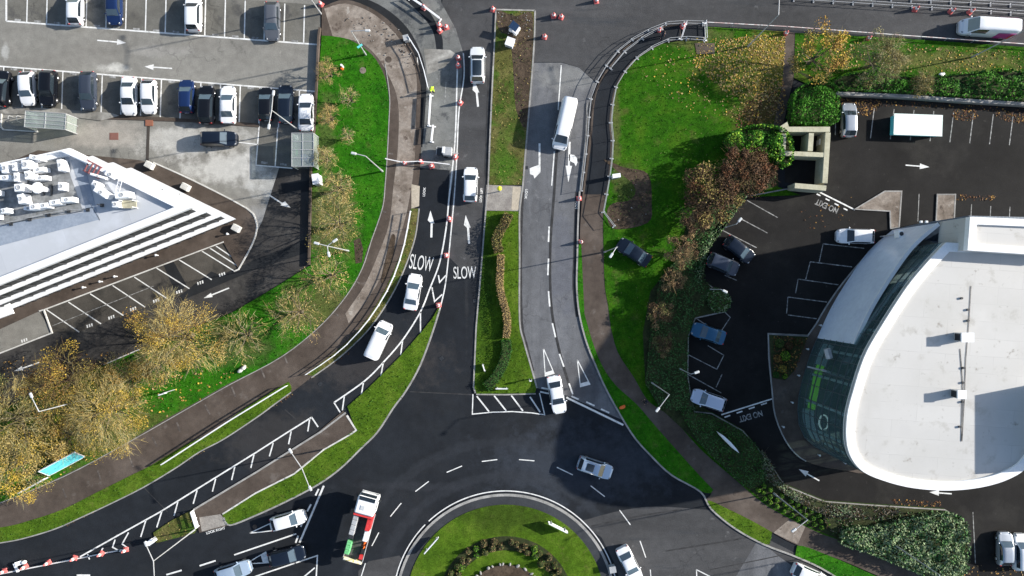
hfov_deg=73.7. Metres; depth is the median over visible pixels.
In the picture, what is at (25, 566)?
traffic cone
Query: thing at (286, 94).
car
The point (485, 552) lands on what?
shrub
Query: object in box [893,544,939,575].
street lamp
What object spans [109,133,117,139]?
manhole cover
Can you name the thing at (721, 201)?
tree
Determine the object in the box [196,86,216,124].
car
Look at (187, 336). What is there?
tree
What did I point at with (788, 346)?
shrub
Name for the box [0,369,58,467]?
tree
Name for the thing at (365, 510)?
works lorry
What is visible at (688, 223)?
tree
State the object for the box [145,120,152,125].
manhole cover
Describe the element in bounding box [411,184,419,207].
tactile paving
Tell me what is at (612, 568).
utility cabinet
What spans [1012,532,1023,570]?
car
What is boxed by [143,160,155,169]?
concrete block
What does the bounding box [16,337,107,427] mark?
tree
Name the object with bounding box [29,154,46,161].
air handling unit
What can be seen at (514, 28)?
solar unit
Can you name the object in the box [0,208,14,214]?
air handling unit
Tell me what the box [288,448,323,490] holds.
street lamp
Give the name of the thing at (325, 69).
tree
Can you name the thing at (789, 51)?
footpath
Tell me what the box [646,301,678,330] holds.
tree
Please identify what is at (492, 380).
hedge
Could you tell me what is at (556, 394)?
car
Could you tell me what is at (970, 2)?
crowd barrier
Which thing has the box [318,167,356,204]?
tree
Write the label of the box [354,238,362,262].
mud
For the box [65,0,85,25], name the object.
car
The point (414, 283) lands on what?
car
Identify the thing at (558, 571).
shrub
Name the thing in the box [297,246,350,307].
tree
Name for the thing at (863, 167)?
car park surface
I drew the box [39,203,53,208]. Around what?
air handling unit
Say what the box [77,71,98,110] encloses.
car
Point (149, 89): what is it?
car
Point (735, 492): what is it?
manhole cover
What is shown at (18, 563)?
folded road sign
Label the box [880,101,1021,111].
fallen leaves
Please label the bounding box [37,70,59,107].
car
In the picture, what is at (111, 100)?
parking bay surface
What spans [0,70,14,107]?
car
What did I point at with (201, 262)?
car park surface
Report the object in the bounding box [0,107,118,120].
footpath
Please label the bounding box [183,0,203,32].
car
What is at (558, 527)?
sign board
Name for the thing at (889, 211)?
kerb
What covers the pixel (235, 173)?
car park surface
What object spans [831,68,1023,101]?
hedge
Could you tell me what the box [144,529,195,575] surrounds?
street lamp
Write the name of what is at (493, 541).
shrub
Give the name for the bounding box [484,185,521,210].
footpath
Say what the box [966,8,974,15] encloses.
traffic cone
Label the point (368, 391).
grass
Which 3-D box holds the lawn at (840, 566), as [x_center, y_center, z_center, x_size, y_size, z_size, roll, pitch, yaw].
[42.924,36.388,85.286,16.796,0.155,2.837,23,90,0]
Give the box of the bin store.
[777,122,830,192]
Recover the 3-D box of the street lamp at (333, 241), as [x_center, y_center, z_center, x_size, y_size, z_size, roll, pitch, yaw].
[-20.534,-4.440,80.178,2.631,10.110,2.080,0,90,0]
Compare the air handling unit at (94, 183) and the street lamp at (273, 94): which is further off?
the street lamp at (273, 94)
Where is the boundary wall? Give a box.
[836,92,1023,106]
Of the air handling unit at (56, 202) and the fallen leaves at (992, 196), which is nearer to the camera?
the air handling unit at (56, 202)
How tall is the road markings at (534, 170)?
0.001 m
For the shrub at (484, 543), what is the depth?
84.81 m
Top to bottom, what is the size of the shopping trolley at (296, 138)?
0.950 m
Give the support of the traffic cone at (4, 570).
on the road at (412, 446)
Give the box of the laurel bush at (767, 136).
[722,124,794,168]
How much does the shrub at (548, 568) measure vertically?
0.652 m
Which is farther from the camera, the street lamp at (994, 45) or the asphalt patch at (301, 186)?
the asphalt patch at (301, 186)
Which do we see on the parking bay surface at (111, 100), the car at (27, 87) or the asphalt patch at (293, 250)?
the car at (27, 87)
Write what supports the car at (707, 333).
on the car park surface at (863, 167)
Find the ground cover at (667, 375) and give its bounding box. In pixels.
[645,185,770,411]
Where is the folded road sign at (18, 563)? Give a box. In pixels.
[13,559,26,571]
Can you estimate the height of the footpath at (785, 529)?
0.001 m
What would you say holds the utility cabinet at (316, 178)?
on the lawn at (376, 183)
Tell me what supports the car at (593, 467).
on the road at (412, 446)
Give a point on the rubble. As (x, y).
(415, 64)
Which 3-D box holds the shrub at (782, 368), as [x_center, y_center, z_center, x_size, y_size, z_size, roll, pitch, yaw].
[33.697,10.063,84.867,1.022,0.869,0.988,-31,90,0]
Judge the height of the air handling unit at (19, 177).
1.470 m
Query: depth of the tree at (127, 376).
82.24 m
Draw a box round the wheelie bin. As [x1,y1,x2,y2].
[301,154,307,160]
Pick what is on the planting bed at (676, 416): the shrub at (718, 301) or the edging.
the shrub at (718, 301)
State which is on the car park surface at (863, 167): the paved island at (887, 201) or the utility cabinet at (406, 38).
the paved island at (887, 201)
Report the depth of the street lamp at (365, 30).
79.44 m
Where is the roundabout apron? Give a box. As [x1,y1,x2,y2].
[402,493,608,575]
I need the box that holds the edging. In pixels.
[308,27,321,264]
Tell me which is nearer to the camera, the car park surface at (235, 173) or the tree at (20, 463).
the tree at (20, 463)
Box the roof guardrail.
[2,204,103,225]
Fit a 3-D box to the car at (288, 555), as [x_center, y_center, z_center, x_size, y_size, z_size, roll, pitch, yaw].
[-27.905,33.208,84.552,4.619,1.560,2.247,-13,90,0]
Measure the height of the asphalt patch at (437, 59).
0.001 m
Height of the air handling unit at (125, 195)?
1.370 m
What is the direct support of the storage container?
on the car park surface at (863, 167)
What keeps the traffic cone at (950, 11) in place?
on the road surface at (589, 37)
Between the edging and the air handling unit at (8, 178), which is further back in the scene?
the edging
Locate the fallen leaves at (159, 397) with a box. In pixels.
[0,362,230,497]
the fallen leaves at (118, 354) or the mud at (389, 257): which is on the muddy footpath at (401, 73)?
the mud at (389, 257)
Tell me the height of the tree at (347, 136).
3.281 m
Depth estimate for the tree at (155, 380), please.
82.90 m
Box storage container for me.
[890,113,942,136]
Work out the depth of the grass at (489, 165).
85.11 m
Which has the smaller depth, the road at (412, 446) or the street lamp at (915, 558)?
the street lamp at (915, 558)
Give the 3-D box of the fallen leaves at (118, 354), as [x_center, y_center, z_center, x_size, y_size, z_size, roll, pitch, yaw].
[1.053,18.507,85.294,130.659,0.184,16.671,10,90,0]
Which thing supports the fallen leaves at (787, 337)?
on the shrub bed at (772, 339)
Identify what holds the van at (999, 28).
on the road surface at (589, 37)
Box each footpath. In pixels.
[0,0,420,526]
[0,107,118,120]
[0,150,255,328]
[109,114,258,126]
[194,411,354,532]
[290,375,311,392]
[325,4,416,322]
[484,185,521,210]
[580,25,921,575]
[585,26,679,193]
[769,251,932,472]
[774,32,794,125]
[774,520,804,543]
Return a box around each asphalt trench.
[351,0,426,146]
[406,0,442,49]
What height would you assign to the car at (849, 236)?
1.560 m
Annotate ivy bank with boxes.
[680,408,765,487]
[695,196,746,282]
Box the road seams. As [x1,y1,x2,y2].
[144,77,794,569]
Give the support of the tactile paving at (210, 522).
on the footpath at (286, 465)
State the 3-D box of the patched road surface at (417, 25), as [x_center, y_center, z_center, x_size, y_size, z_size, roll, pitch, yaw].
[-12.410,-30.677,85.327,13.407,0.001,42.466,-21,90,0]
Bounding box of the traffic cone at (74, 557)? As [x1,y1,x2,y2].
[69,555,77,561]
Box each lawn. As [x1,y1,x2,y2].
[0,36,388,501]
[0,382,291,541]
[153,510,196,542]
[223,308,438,523]
[307,209,417,375]
[410,505,600,575]
[474,211,535,393]
[489,10,533,184]
[577,243,712,492]
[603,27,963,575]
[708,501,771,543]
[794,33,1023,82]
[795,545,874,575]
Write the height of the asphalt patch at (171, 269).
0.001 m
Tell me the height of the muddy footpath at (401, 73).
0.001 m
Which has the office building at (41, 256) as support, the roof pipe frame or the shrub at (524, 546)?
the roof pipe frame
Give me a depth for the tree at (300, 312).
81.95 m
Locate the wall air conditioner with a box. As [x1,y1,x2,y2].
[880,230,903,237]
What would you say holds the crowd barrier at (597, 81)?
on the road at (412, 446)
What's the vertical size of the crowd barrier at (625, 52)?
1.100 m
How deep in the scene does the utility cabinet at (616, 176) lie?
83.93 m
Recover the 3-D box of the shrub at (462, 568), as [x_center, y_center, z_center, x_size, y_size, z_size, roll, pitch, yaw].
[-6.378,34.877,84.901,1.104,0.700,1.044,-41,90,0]
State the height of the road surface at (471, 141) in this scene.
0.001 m
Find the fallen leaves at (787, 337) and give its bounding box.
[773,336,806,376]
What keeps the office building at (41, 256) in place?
on the car park surface at (235, 173)
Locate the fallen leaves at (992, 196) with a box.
[956,194,995,200]
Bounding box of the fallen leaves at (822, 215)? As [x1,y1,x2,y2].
[799,197,851,231]
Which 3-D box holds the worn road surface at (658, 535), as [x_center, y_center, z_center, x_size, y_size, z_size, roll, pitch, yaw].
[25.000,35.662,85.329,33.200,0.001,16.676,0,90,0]
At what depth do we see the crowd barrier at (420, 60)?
84.15 m
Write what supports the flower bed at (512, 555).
on the lawn at (570, 552)
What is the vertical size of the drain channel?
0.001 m
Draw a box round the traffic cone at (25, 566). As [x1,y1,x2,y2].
[19,563,28,569]
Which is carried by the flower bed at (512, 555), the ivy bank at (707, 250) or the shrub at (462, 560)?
the shrub at (462, 560)
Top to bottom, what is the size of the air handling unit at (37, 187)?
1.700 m
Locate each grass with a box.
[0,211,771,542]
[157,10,531,541]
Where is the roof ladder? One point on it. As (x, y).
(118, 186)
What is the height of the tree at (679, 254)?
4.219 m
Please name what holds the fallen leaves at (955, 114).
on the car park surface at (863, 167)
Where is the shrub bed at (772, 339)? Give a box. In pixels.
[769,335,807,379]
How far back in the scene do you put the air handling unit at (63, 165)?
70.39 m
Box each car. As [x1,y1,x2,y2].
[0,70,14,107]
[17,71,38,106]
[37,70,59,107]
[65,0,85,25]
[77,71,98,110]
[104,0,124,25]
[119,77,139,115]
[139,79,158,114]
[177,80,195,113]
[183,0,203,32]
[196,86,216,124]
[200,129,238,147]
[213,558,252,575]
[218,86,237,123]
[256,87,274,121]
[262,1,281,41]
[267,544,306,566]
[269,508,307,531]
[276,85,294,123]
[296,94,313,131]
[403,273,422,310]
[462,167,478,201]
[468,47,485,83]
[547,374,566,413]
[576,455,612,478]
[615,544,642,575]
[616,238,651,266]
[690,322,726,344]
[690,388,726,411]
[705,252,739,275]
[721,235,754,263]
[790,562,825,575]
[835,227,874,244]
[839,103,858,137]
[994,531,1014,565]
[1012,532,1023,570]
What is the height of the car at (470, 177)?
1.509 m
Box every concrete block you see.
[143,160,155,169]
[180,182,191,191]
[231,223,241,232]
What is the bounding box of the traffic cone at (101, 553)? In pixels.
[96,550,104,556]
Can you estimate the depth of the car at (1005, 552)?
84.24 m
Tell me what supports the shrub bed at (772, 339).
on the footpath at (786, 393)
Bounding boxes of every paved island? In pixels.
[857,192,900,227]
[937,195,954,219]
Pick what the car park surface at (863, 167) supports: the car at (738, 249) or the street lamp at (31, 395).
the car at (738, 249)
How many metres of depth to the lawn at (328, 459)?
85.21 m
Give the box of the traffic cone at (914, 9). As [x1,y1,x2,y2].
[912,6,919,12]
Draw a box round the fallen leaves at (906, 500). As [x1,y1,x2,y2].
[891,499,940,506]
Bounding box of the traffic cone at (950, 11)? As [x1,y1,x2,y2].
[947,8,955,14]
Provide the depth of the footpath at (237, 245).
85.23 m
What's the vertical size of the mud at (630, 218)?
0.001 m
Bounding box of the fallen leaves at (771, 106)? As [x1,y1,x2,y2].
[736,82,785,128]
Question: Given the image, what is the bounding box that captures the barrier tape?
[385,158,450,165]
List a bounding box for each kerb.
[0,9,948,575]
[0,114,356,514]
[399,494,611,575]
[705,22,1023,46]
[853,191,901,228]
[935,194,955,220]
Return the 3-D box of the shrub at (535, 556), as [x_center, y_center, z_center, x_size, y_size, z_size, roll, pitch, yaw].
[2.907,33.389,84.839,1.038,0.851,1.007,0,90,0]
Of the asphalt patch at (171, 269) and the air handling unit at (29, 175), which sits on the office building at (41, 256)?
the air handling unit at (29, 175)
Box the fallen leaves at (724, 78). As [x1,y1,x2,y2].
[644,33,783,119]
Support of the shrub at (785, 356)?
on the shrub bed at (772, 339)
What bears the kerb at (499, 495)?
on the roundabout apron
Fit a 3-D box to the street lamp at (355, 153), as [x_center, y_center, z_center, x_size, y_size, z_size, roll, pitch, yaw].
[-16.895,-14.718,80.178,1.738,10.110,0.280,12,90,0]
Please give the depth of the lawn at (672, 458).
85.21 m
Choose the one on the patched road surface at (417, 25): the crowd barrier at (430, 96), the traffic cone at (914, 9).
the crowd barrier at (430, 96)
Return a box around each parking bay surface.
[2,67,314,128]
[7,0,320,43]
[257,125,311,168]
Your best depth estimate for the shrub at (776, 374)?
84.81 m
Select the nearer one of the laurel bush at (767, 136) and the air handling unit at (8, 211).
the air handling unit at (8, 211)
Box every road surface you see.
[358,556,403,575]
[370,0,462,207]
[442,0,1023,80]
[448,43,491,273]
[522,63,621,419]
[580,507,826,575]
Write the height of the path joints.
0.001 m
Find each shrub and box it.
[454,563,459,569]
[458,565,464,571]
[459,557,464,563]
[465,557,471,563]
[480,539,487,547]
[481,548,489,555]
[488,545,496,551]
[490,538,497,545]
[497,542,504,549]
[508,539,514,545]
[521,544,527,549]
[523,548,530,555]
[531,545,537,552]
[531,553,538,559]
[536,560,545,568]
[537,550,542,556]
[544,563,552,571]
[545,553,552,560]
[551,561,558,569]
[555,568,561,573]
[706,287,732,312]
[773,355,781,361]
[773,371,779,377]
[775,338,783,347]
[779,365,786,372]
[780,351,790,360]
[785,342,792,349]
[793,336,801,343]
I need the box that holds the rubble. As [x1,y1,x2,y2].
[345,12,644,220]
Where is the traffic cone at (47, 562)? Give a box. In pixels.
[43,559,51,565]
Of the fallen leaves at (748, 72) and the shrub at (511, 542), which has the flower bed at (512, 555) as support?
the shrub at (511, 542)
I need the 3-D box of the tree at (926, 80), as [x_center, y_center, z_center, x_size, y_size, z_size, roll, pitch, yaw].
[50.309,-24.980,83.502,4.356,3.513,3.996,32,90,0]
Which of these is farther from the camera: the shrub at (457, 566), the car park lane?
the car park lane
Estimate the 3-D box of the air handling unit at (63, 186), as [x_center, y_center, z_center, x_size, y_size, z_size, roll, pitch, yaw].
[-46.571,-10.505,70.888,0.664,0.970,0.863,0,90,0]
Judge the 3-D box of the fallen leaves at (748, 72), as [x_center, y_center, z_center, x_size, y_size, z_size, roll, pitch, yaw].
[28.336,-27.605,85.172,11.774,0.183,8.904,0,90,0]
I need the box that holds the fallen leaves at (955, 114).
[952,109,977,120]
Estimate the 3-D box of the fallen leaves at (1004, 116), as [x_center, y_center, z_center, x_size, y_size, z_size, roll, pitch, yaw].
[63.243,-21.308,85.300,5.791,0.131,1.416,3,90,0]
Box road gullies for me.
[264,158,668,513]
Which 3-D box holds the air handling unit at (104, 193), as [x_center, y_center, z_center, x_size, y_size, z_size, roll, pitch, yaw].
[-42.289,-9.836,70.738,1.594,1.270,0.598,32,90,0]
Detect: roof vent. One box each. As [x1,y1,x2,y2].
[951,389,966,398]
[954,332,973,341]
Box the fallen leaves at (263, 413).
[67,352,348,526]
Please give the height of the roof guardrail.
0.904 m
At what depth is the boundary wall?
84.35 m
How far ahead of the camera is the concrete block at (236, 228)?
84.53 m
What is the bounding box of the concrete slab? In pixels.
[695,43,714,53]
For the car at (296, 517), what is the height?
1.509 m
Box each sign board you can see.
[18,477,47,493]
[38,452,84,475]
[424,537,438,553]
[548,521,567,533]
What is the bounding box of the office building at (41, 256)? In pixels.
[0,148,234,317]
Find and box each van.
[364,320,392,359]
[551,96,577,150]
[956,16,1021,39]
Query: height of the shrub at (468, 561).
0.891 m
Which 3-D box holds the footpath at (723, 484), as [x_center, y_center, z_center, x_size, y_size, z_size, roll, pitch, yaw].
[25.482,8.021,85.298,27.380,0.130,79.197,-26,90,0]
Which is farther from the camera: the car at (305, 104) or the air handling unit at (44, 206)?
the car at (305, 104)
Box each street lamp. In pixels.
[29,393,83,411]
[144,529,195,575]
[267,90,298,130]
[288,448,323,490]
[314,238,348,256]
[351,29,369,54]
[351,152,382,171]
[604,247,616,257]
[651,382,669,411]
[747,0,779,46]
[773,492,807,532]
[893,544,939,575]
[971,31,1023,57]
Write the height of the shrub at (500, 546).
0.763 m
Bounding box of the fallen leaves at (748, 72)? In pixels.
[692,33,785,101]
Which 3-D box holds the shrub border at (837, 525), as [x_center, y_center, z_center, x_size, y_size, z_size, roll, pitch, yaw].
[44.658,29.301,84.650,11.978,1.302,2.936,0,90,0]
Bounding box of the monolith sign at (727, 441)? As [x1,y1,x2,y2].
[716,431,738,452]
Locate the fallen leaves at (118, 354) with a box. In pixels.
[0,314,1022,575]
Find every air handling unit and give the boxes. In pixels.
[0,175,13,181]
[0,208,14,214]
[1,163,15,174]
[12,162,25,172]
[13,173,27,183]
[14,183,31,192]
[17,193,32,204]
[21,160,37,170]
[24,171,38,180]
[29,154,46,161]
[29,203,44,210]
[31,182,52,195]
[33,167,50,173]
[34,175,51,181]
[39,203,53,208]
[49,199,65,206]
[56,159,69,172]
[58,182,68,190]
[61,197,78,203]
[90,173,109,179]
[91,180,104,187]
[93,186,114,199]
[104,170,116,179]
[112,201,121,207]
[114,191,134,199]
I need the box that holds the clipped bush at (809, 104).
[786,79,840,126]
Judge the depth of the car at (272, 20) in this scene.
84.13 m
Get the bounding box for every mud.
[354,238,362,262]
[381,234,394,282]
[496,11,532,127]
[604,160,651,228]
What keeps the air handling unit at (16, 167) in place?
on the office building at (41, 256)
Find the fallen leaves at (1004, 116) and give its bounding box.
[996,112,1023,122]
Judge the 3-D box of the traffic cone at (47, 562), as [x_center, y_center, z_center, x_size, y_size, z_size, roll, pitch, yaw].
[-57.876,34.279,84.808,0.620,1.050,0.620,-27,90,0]
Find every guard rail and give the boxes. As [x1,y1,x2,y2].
[160,385,287,464]
[190,510,199,528]
[305,211,410,374]
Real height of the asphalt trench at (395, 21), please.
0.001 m
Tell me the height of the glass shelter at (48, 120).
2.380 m
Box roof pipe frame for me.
[83,159,102,178]
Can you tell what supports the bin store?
on the road at (412, 446)
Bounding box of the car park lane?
[0,167,308,407]
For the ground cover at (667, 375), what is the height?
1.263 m
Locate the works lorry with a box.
[343,490,380,564]
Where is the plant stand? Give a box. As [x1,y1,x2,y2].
[119,200,137,207]
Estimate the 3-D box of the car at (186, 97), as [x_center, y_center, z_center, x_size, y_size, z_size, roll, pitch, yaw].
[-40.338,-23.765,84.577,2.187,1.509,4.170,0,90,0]
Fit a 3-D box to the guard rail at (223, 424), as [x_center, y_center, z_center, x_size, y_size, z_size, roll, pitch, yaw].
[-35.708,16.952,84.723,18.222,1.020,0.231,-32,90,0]
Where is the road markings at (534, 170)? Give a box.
[0,0,951,575]
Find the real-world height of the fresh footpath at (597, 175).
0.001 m
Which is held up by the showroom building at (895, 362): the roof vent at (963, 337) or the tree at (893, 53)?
the roof vent at (963, 337)
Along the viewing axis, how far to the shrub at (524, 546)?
84.77 m
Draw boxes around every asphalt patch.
[164,262,186,294]
[177,238,307,300]
[278,180,308,193]
[415,168,449,223]
[424,49,456,73]
[736,542,792,575]
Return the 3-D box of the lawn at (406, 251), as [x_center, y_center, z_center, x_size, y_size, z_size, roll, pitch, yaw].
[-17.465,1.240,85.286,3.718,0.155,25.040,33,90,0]
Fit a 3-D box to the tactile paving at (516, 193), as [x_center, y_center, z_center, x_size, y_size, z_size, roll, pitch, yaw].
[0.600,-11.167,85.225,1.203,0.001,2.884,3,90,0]
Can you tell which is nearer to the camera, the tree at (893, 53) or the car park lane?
the tree at (893, 53)
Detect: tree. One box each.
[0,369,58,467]
[0,431,53,509]
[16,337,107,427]
[29,406,93,468]
[53,354,152,464]
[91,351,154,412]
[122,286,234,387]
[124,343,177,390]
[214,308,271,366]
[260,277,327,344]
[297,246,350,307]
[305,188,362,259]
[310,145,341,168]
[312,56,341,85]
[316,103,340,130]
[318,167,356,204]
[336,127,355,143]
[338,85,359,106]
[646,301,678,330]
[650,330,676,357]
[658,264,689,293]
[663,235,702,266]
[674,202,714,238]
[677,161,750,225]
[712,144,773,197]
[750,159,779,190]
[787,16,856,84]
[844,27,912,89]
[908,68,936,98]
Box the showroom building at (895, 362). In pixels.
[797,216,1023,490]
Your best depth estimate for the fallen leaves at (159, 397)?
85.17 m
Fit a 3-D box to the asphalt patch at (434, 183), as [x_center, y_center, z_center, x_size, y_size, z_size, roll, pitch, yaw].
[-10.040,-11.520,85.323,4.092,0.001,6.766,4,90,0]
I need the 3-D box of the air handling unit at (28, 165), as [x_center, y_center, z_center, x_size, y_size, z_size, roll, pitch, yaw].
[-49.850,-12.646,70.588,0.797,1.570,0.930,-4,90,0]
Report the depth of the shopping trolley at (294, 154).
84.40 m
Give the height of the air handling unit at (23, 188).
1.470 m
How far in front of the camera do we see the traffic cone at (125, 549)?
85.03 m
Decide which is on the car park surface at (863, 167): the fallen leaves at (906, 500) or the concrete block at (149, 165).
the fallen leaves at (906, 500)
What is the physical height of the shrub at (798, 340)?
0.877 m
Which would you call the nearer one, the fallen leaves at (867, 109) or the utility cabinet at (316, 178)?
the utility cabinet at (316, 178)
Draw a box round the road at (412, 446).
[0,0,1023,575]
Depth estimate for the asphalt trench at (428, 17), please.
85.32 m
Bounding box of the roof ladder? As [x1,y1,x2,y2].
[114,178,122,194]
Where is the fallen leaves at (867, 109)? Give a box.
[836,98,879,116]
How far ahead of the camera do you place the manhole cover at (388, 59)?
85.20 m
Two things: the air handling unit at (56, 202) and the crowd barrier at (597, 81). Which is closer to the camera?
the air handling unit at (56, 202)
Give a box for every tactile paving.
[199,514,225,530]
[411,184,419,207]
[511,187,521,209]
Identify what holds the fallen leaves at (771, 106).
on the lawn at (672, 192)
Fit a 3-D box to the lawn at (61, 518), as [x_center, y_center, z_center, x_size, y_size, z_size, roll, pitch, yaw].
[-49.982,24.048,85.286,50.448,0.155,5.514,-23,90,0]
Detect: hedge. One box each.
[482,339,512,390]
[491,212,512,253]
[495,254,510,338]
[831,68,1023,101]
[837,510,971,575]
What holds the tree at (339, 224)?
on the lawn at (376, 183)
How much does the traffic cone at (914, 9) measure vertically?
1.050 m
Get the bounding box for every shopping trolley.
[292,150,298,156]
[293,135,298,142]
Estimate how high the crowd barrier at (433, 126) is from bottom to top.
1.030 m
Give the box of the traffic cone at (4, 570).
[0,568,7,573]
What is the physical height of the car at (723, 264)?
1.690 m
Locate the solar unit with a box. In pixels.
[509,20,519,35]
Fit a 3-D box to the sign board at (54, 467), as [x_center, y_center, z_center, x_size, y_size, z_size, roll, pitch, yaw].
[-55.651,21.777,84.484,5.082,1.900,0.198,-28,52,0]
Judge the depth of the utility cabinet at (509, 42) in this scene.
84.33 m
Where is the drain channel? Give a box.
[146,126,149,160]
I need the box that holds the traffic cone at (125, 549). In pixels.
[121,547,128,552]
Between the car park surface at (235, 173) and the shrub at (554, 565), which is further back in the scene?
the car park surface at (235, 173)
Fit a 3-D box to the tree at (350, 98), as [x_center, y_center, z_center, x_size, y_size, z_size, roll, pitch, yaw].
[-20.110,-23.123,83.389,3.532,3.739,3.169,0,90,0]
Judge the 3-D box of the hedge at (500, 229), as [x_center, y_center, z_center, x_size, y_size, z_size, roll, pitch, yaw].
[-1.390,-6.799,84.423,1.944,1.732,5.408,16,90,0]
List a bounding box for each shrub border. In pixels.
[760,450,902,521]
[823,511,917,534]
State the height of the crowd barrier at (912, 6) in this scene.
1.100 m
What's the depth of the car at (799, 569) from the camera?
84.17 m
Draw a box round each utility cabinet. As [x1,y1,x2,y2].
[147,537,156,545]
[311,173,322,185]
[402,34,409,42]
[505,36,514,48]
[609,564,616,573]
[611,173,620,178]
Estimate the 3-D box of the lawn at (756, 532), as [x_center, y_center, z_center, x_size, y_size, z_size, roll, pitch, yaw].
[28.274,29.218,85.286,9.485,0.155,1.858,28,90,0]
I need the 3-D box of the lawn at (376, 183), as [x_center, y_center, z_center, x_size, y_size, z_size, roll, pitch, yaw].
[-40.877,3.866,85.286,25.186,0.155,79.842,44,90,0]
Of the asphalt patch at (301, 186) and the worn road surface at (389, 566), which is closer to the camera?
the asphalt patch at (301, 186)
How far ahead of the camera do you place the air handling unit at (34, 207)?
70.16 m
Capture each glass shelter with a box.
[24,111,77,133]
[291,133,318,169]
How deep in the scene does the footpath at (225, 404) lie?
85.23 m
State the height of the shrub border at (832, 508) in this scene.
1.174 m
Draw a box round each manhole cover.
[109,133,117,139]
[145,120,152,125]
[360,67,365,73]
[385,56,391,62]
[733,490,738,495]
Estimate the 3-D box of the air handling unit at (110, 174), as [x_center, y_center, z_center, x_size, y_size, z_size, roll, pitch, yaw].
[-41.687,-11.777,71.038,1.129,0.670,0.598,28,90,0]
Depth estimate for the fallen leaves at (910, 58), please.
85.17 m
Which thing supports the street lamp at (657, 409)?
on the planting bed at (676, 416)
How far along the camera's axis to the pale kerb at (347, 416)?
85.20 m
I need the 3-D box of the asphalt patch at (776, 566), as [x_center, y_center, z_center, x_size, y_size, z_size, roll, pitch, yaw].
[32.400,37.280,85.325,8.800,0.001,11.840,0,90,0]
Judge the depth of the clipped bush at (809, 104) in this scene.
83.43 m
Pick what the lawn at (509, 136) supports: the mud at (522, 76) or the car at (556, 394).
the mud at (522, 76)
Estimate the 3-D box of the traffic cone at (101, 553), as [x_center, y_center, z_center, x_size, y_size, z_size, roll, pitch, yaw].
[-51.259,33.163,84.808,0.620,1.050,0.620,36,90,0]
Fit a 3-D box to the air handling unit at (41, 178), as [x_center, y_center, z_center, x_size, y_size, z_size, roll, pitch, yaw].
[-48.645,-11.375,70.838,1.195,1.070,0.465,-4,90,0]
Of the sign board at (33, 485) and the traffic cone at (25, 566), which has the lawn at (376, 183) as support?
the sign board at (33, 485)
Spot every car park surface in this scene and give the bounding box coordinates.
[0,0,319,351]
[40,243,237,331]
[688,97,1023,575]
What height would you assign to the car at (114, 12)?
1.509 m
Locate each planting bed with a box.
[643,155,960,575]
[799,72,828,83]
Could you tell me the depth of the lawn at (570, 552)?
85.17 m
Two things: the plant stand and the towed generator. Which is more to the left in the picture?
the plant stand
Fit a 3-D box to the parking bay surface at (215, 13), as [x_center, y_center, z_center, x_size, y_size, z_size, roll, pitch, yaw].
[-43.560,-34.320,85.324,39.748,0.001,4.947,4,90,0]
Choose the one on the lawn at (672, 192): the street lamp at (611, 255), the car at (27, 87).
the street lamp at (611, 255)
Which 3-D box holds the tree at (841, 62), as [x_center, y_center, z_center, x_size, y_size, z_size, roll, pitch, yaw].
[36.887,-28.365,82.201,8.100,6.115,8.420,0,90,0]
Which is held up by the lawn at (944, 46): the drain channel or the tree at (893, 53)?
the tree at (893, 53)
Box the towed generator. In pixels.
[436,147,457,157]
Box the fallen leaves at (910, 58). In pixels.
[796,39,1021,72]
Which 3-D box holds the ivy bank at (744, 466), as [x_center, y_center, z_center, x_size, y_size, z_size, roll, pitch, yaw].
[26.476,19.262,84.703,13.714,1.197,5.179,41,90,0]
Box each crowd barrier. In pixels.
[408,36,428,88]
[413,0,441,21]
[427,93,432,126]
[430,125,435,142]
[581,20,704,191]
[601,36,706,227]
[609,25,663,69]
[793,0,1023,15]
[871,0,1023,7]
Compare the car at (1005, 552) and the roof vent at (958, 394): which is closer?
the roof vent at (958, 394)
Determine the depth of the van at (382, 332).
83.46 m
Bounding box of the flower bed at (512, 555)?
[444,536,566,575]
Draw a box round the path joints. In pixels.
[62,153,392,497]
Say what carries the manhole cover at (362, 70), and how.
on the lawn at (376, 183)

